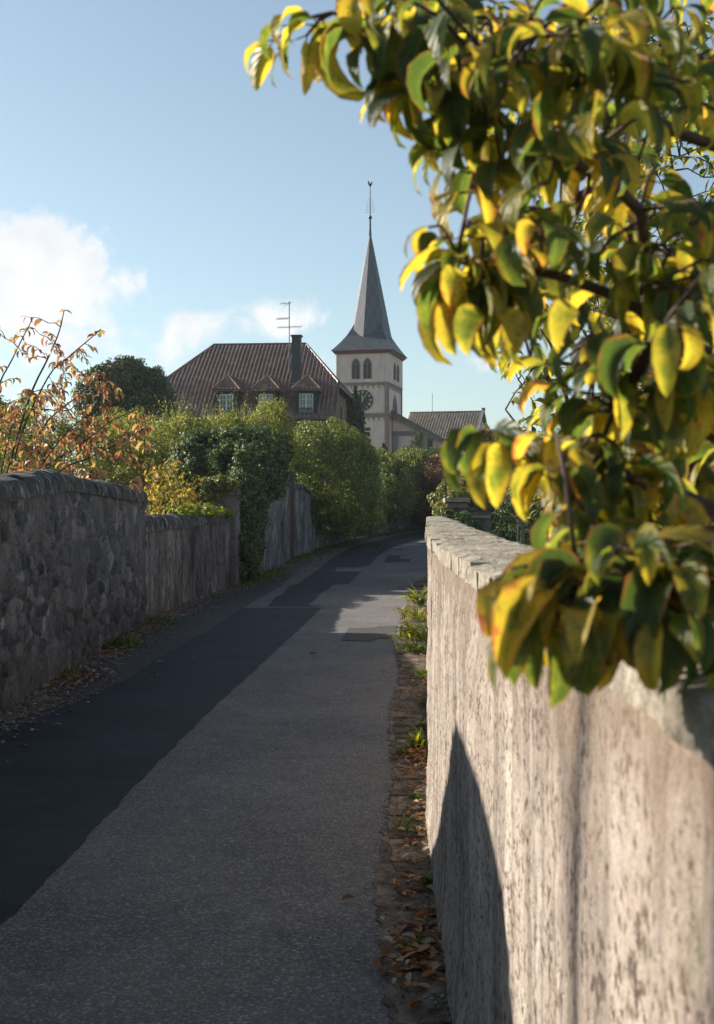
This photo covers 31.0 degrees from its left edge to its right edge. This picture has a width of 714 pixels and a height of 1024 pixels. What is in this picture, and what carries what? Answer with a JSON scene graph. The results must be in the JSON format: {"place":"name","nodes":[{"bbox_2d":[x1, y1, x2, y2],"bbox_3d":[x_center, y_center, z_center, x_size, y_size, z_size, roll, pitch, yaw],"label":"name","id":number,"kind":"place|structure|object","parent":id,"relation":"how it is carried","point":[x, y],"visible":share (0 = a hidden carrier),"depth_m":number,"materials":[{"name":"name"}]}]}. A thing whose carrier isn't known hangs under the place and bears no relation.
{"place":"outdoors","nodes":[
{"label":"outdoors","id":0,"kind":"place"},
{"bbox_2d":[0,527,424,724],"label":"verge","id":1,"kind":"structure","parent":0,"point":[46,706],"depth_m":13.31,"materials":[{"name":"soil"}]},
{"bbox_2d":[60,663,87,676],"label":"grass tuft","id":2,"kind":"object","parent":1,"relation":"on","point":[66,672],"visible":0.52,"depth_m":12.51,"materials":[{"name":"green plant"}]},
{"bbox_2d":[105,630,161,649],"bbox_3d":[-2.833,1.495,15.162,0.710,0.214,0.903,0,0,34],"label":"grass tuft","id":3,"kind":"object","parent":1,"relation":"on","point":[127,641],"visible":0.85,"depth_m":15.15,"materials":[{"name":"green plant"}]},
{"bbox_2d":[141,612,185,625],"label":"grass tuft","id":4,"kind":"object","parent":1,"relation":"on","point":[150,619],"visible":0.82,"depth_m":18.53,"materials":[{"name":"green plant"}]},
{"bbox_2d":[0,546,337,761],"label":"gravel","id":5,"kind":"structure","parent":1,"relation":"on","point":[23,710],"depth_m":13.12,"materials":[{"name":"grey gravel"}]},
{"bbox_2d":[255,567,276,577],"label":"weed","id":6,"kind":"object","parent":1,"relation":"on","point":[262,574],"visible":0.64,"depth_m":30.73,"materials":[{"name":"green plant"}]},
{"bbox_2d":[230,526,425,587],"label":"verge grass","id":7,"kind":"structure","parent":1,"relation":"on","point":[301,556],"depth_m":41.74,"materials":[{"name":"green plant"}]},
{"bbox_2d":[0,528,427,1023],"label":"road","id":8,"kind":"structure","parent":0,"point":[180,885],"depth_m":5.82,"materials":[{"name":"grey asphalt"}]},
{"bbox_2d":[0,572,293,735],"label":"roadside strip","id":9,"kind":"object","parent":8,"relation":"on","point":[195,625],"visible":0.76,"depth_m":16.16,"materials":[{"name":"soil"},{"name":"gravel"}]},
{"bbox_2d":[26,538,383,698],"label":"leaf litter","id":10,"kind":"object","parent":9,"relation":"on","point":[82,671],"visible":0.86,"depth_m":14.57,"materials":[{"name":"brown plant"}]},
{"bbox_2d":[0,608,320,923],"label":"asphalt strip","id":11,"kind":"object","parent":8,"relation":"on","point":[76,776],"visible":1,"depth_m":8.96,"materials":[{"name":"grey asphalt"}]},
{"bbox_2d":[268,595,317,605],"bbox_3d":[-1.065,1.595,23.233,1.005,0.001,2.920,0,0,0],"label":"asphalt strip","id":12,"kind":"object","parent":8,"relation":"on","point":[293,600],"visible":1,"depth_m":23.23,"materials":[{"name":"grey asphalt"}]},
{"bbox_2d":[282,572,360,594],"bbox_3d":[-0.736,1.588,29.446,1.236,0.014,9.490,0,0,3],"label":"asphalt strip","id":13,"kind":"object","parent":8,"relation":"on","point":[316,583],"visible":1,"depth_m":29.17,"materials":[{"name":"grey asphalt"}]},
{"bbox_2d":[341,894,354,899],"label":"fallen leaf","id":14,"kind":"object","parent":8,"relation":"on","point":[347,896],"visible":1,"depth_m":5.27,"materials":[{"name":"brown plant"}]},
{"bbox_2d":[342,626,395,640],"bbox_3d":[0.177,1.593,16.991,0.663,0.001,2.154,0,0,3],"label":"asphalt patch","id":15,"kind":"object","parent":8,"relation":"on","point":[365,634],"visible":0.89,"depth_m":16.90,"materials":[{"name":"grey asphalt"}]},
{"bbox_2d":[317,531,424,570],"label":"asphalt strip","id":16,"kind":"object","parent":8,"relation":"on","point":[367,554],"visible":0.83,"depth_m":44.84,"materials":[{"name":"grey asphalt"}]},
{"bbox_2d":[372,581,419,1023],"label":"gutter soil","id":17,"kind":"structure","parent":8,"relation":"on","point":[383,886],"depth_m":5.46,"materials":[{"name":"brown soil"}]},
{"bbox_2d":[395,604,416,612],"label":"weed","id":18,"kind":"object","parent":17,"relation":"on","point":[399,609],"visible":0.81,"depth_m":20.33,"materials":[{"name":"green plant"}]},
{"bbox_2d":[384,555,409,562],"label":"asphalt patch","id":19,"kind":"object","parent":8,"relation":"on","point":[392,558],"visible":1,"depth_m":40.66,"materials":[{"name":"grey asphalt"}]},
{"bbox_2d":[384,566,451,1023],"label":"gutter","id":20,"kind":"object","parent":8,"relation":"on","point":[424,1008],"visible":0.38,"depth_m":6.00,"materials":[{"name":"stone"}]},
{"bbox_2d":[297,591,451,1022],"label":"gravel","id":21,"kind":"structure","parent":20,"relation":"on","point":[433,977],"depth_m":6.13,"materials":[{"name":"brown gravel"}]},
{"bbox_2d":[387,746,408,753],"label":"weed","id":22,"kind":"object","parent":20,"relation":"on","point":[401,750],"visible":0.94,"depth_m":8.47,"materials":[{"name":"green plant"}]},
{"bbox_2d":[388,812,420,831],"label":"weed","id":23,"kind":"object","parent":20,"relation":"on","point":[400,821],"visible":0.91,"depth_m":6.45,"materials":[{"name":"green plant"}]},
{"bbox_2d":[384,618,427,641],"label":"weed","id":24,"kind":"object","parent":20,"relation":"on","point":[409,631],"visible":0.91,"depth_m":16.03,"materials":[{"name":"green plant"}]},
{"bbox_2d":[392,635,426,653],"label":"weed","id":25,"kind":"object","parent":20,"relation":"on","point":[422,648],"visible":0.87,"depth_m":14.48,"materials":[{"name":"green plant"}]},
{"bbox_2d":[371,602,451,1023],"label":"leaf litter","id":26,"kind":"object","parent":20,"relation":"on","point":[433,965],"visible":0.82,"depth_m":4.78,"materials":[{"name":"brown plant"}]},
{"bbox_2d":[397,580,427,605],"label":"weed","id":27,"kind":"object","parent":20,"relation":"on","point":[416,599],"visible":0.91,"depth_m":21.71,"materials":[{"name":"green plant"}]},
{"bbox_2d":[395,938,430,957],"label":"weed","id":28,"kind":"object","parent":20,"relation":"on","point":[409,942],"visible":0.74,"depth_m":4.64,"materials":[{"name":"green plant"}]},
{"bbox_2d":[400,607,427,622],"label":"weed","id":29,"kind":"object","parent":20,"relation":"on","point":[419,616],"visible":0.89,"depth_m":18.67,"materials":[{"name":"green plant"}]},
{"bbox_2d":[402,726,427,748],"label":"weed","id":30,"kind":"object","parent":20,"relation":"on","point":[419,740],"visible":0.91,"depth_m":8.63,"materials":[{"name":"green plant"}]},
{"bbox_2d":[407,789,424,798],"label":"weed","id":31,"kind":"object","parent":20,"relation":"on","point":[415,795],"visible":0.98,"depth_m":7.16,"materials":[{"name":"green plant"}]},
{"bbox_2d":[410,720,426,728],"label":"weed","id":32,"kind":"object","parent":20,"relation":"on","point":[419,723],"visible":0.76,"depth_m":9.41,"materials":[{"name":"green plant"}]},
{"bbox_2d":[410,665,427,677],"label":"weed","id":33,"kind":"object","parent":20,"relation":"on","point":[422,674],"visible":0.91,"depth_m":12.35,"materials":[{"name":"green plant"}]},
{"bbox_2d":[413,696,426,705],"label":"weed","id":34,"kind":"object","parent":20,"relation":"on","point":[424,703],"visible":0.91,"depth_m":10.56,"materials":[{"name":"green plant"}]},
{"bbox_2d":[413,870,432,885],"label":"weed","id":35,"kind":"object","parent":20,"relation":"on","point":[427,880],"visible":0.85,"depth_m":5.49,"materials":[{"name":"green plant"}]},
{"bbox_2d":[0,0,713,477],"label":"sky","id":36,"kind":"structure","parent":0,"point":[150,195],"materials":[{"name":"blue"}]},
{"bbox_2d":[491,520,690,555],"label":"lawn","id":37,"kind":"structure","parent":0,"point":[508,534],"depth_m":45.15,"materials":[{"name":"green plant"}]},
{"bbox_2d":[423,452,444,487],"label":"red shrub","id":38,"kind":"object","parent":37,"relation":"on","point":[433,471],"visible":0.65,"depth_m":59.25,"materials":[{"name":"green plant"}]},
{"bbox_2d":[432,509,482,529],"bbox_3d":[2.054,0.494,26.555,1.148,1.131,1.026,0,0,0],"label":"ivy clump","id":39,"kind":"object","parent":37,"relation":"on","point":[464,518],"visible":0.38,"depth_m":26.35,"materials":[{"name":"green plant"}]},
{"bbox_2d":[427,467,514,519],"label":"hedge bush","id":40,"kind":"object","parent":37,"relation":"on","point":[462,476],"visible":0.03,"depth_m":58.11,"materials":[{"name":"green plant"}]},
{"bbox_2d":[244,0,713,706],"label":"dogwood","id":41,"kind":"object","parent":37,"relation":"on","point":[632,586],"visible":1,"depth_m":1.11,"materials":[{"name":"green plant"}]},
{"bbox_2d":[514,509,528,544],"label":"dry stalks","id":42,"kind":"object","parent":37,"relation":"on","point":[523,524],"visible":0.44,"depth_m":9.00,"materials":[{"name":"grey plant"}]},
{"bbox_2d":[491,468,713,542],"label":"hedge bush","id":43,"kind":"object","parent":37,"relation":"on","point":[505,506],"visible":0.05,"depth_m":37.22,"materials":[{"name":"green plant"}]},
{"bbox_2d":[495,15,713,541],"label":"dogwood","id":44,"kind":"object","parent":37,"relation":"on","point":[545,375],"visible":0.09,"depth_m":6.60,"materials":[{"name":"green plant"}]},
{"bbox_3d":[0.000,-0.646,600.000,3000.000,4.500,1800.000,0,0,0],"label":"ground","id":45,"kind":"structure","parent":0,"visible":0},
{"bbox_2d":[0,394,42,469],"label":"round tree","id":46,"kind":"object","parent":45,"relation":"on","point":[4,403],"visible":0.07,"depth_m":63.68,"materials":[{"name":"orange plant"}]},
{"bbox_2d":[0,469,149,713],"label":"stone wall","id":47,"kind":"structure","parent":45,"relation":"on","point":[72,570],"depth_m":12.47,"materials":[{"name":"grey stone"}]},
{"bbox_2d":[71,354,178,471],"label":"round tree","id":48,"kind":"object","parent":45,"relation":"on","point":[137,382],"visible":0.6,"depth_m":60.81,"materials":[{"name":"green plant"}]},
{"bbox_2d":[145,513,232,621],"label":"stone wall","id":49,"kind":"structure","parent":45,"relation":"on","point":[188,558],"depth_m":22.56,"materials":[{"name":"stone"}]},
{"bbox_2d":[163,502,232,518],"bbox_3d":[-3.009,0.032,25.030,0.724,0.466,4.485,0,0,6],"label":"ivy clump","id":50,"kind":"object","parent":49,"relation":"on","point":[193,510],"visible":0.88,"depth_m":24.58,"materials":[{"name":"green plant"}]},
{"bbox_2d":[210,487,240,586],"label":"gate pier","id":51,"kind":"structure","parent":45,"relation":"on","point":[228,499],"depth_m":27.25,"materials":[{"name":"stone"}]},
{"bbox_2d":[197,473,239,506],"bbox_3d":[-2.912,-0.370,27.233,0.881,0.924,0.887,0,0,0],"label":"ivy clump","id":52,"kind":"object","parent":51,"relation":"on","point":[209,485],"visible":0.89,"depth_m":27.04,"materials":[{"name":"green plant"}]},
{"bbox_2d":[166,301,353,497],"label":"house","id":53,"kind":"structure","parent":45,"relation":"on","point":[301,378],"depth_m":75.15,"materials":[{"name":"red tile"}]},
{"bbox_2d":[339,403,341,423],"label":"window","id":54,"kind":"structure","parent":53,"relation":"in","point":[340,405],"depth_m":78.95,"materials":[{"name":"grey glass"}]},
{"bbox_2d":[232,467,291,582],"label":"garden wall","id":55,"kind":"structure","parent":45,"relation":"on","point":[277,545],"depth_m":35.72,"materials":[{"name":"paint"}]},
{"bbox_2d":[164,421,293,581],"bbox_3d":[-3.108,-0.294,31.049,3.269,3.954,6.320,0,0,0],"label":"ivy bush","id":56,"kind":"object","parent":55,"relation":"attached to","point":[260,457],"visible":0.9,"depth_m":29.62,"materials":[{"name":"green plant"}]},
{"bbox_2d":[287,471,296,560],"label":"wall pier","id":57,"kind":"structure","parent":45,"relation":"on","point":[292,519],"depth_m":39.73,"materials":[{"name":"stone"}]},
{"bbox_2d":[294,483,322,558],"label":"garden wall","id":58,"kind":"structure","parent":45,"relation":"on","point":[307,539],"depth_m":43.04,"materials":[{"name":"paint"}]},
{"bbox_2d":[285,416,390,538],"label":"hedge bush","id":59,"kind":"object","parent":45,"relation":"on","point":[354,508],"visible":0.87,"depth_m":45.46,"materials":[{"name":"green plant"}]},
{"bbox_2d":[347,385,370,441],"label":"conifer","id":60,"kind":"object","parent":45,"relation":"on","point":[355,415],"visible":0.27,"depth_m":83.83,"materials":[{"name":"green plant"}]},
{"bbox_2d":[323,509,423,546],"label":"stone wall","id":61,"kind":"structure","parent":45,"relation":"on","point":[400,525],"depth_m":57.62,"materials":[{"name":"grey stone"}]},
{"bbox_2d":[374,446,430,522],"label":"hedge bush","id":62,"kind":"object","parent":45,"relation":"on","point":[403,479],"visible":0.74,"depth_m":57.48,"materials":[{"name":"green plant"}]},
{"bbox_2d":[395,432,423,452],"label":"leafy shrub","id":63,"kind":"object","parent":45,"relation":"on","point":[419,441],"visible":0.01,"depth_m":76.91,"materials":[{"name":"green plant"}]},
{"bbox_2d":[331,181,488,452],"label":"church","id":64,"kind":"structure","parent":45,"relation":"on","point":[371,357],"depth_m":111.89,"materials":[{"name":"stone"}]},
{"bbox_2d":[407,445,441,527],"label":"hedge bush","id":65,"kind":"object","parent":45,"relation":"on","point":[423,510],"visible":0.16,"depth_m":60.84,"materials":[{"name":"green plant"}]},
{"bbox_2d":[443,498,469,507],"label":"garden wall","id":66,"kind":"structure","parent":45,"relation":"on","point":[459,502],"depth_m":27.60,"materials":[{"name":"stone"}]},
{"bbox_2d":[426,477,495,516],"bbox_3d":[2.146,-0.059,29.348,1.544,1.648,5.165,0,0,22],"label":"ivy clump","id":67,"kind":"object","parent":66,"relation":"on","point":[437,504],"visible":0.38,"depth_m":29.50,"materials":[{"name":"green plant"}]},
{"bbox_2d":[443,508,491,533],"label":"cross wall","id":68,"kind":"structure","parent":45,"relation":"on","point":[480,516],"depth_m":26.98,"materials":[{"name":"stone"}]},
{"bbox_2d":[481,423,495,441],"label":"leafy shrub","id":69,"kind":"object","parent":45,"relation":"on","point":[486,434],"visible":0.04,"depth_m":73.55,"materials":[{"name":"green plant"}]},
{"bbox_2d":[512,426,543,468],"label":"garden tree","id":70,"kind":"object","parent":45,"relation":"on","point":[541,438],"visible":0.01,"depth_m":68.43,"materials":[{"name":"green plant"}]},
{"bbox_2d":[425,516,713,1023],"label":"roughcast wall","id":71,"kind":"structure","parent":45,"relation":"on","point":[571,843],"depth_m":1.77,"materials":[{"name":"concrete"}]},
{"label":"garden soil","id":72,"kind":"structure","parent":0,"visible":0},
{"bbox_2d":[0,393,152,489],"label":"leafy shrub","id":73,"kind":"object","parent":72,"relation":"on","point":[64,428],"visible":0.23,"depth_m":34.80,"materials":[{"name":"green plant"}]},
{"bbox_2d":[0,309,160,493],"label":"autumn tree","id":74,"kind":"object","parent":72,"relation":"on","point":[40,398],"visible":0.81,"depth_m":17.55,"materials":[{"name":"orange plant"}]},
{"bbox_2d":[77,406,194,513],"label":"leafy shrub","id":75,"kind":"object","parent":72,"relation":"on","point":[136,421],"visible":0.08,"depth_m":41.19,"materials":[{"name":"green plant"}]},
{"bbox_2d":[143,457,201,514],"bbox_3d":[-3.996,0.110,27.440,1.248,2.595,2.016,0,0,23],"label":"yellow shrub","id":76,"kind":"object","parent":72,"relation":"on","point":[173,481],"visible":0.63,"depth_m":27.26,"materials":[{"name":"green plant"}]},
{"bbox_2d":[128,393,223,511],"bbox_3d":[-4.815,-1.035,36.945,3.086,4.904,4.918,0,0,22],"label":"leafy shrub","id":77,"kind":"object","parent":72,"relation":"on","point":[161,447],"visible":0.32,"depth_m":35.97,"materials":[{"name":"green plant"}]},
{"bbox_2d":[206,385,298,462],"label":"leafy shrub","id":78,"kind":"object","parent":72,"relation":"on","point":[274,416],"visible":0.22,"depth_m":40.11,"materials":[{"name":"green plant"}]}
]}

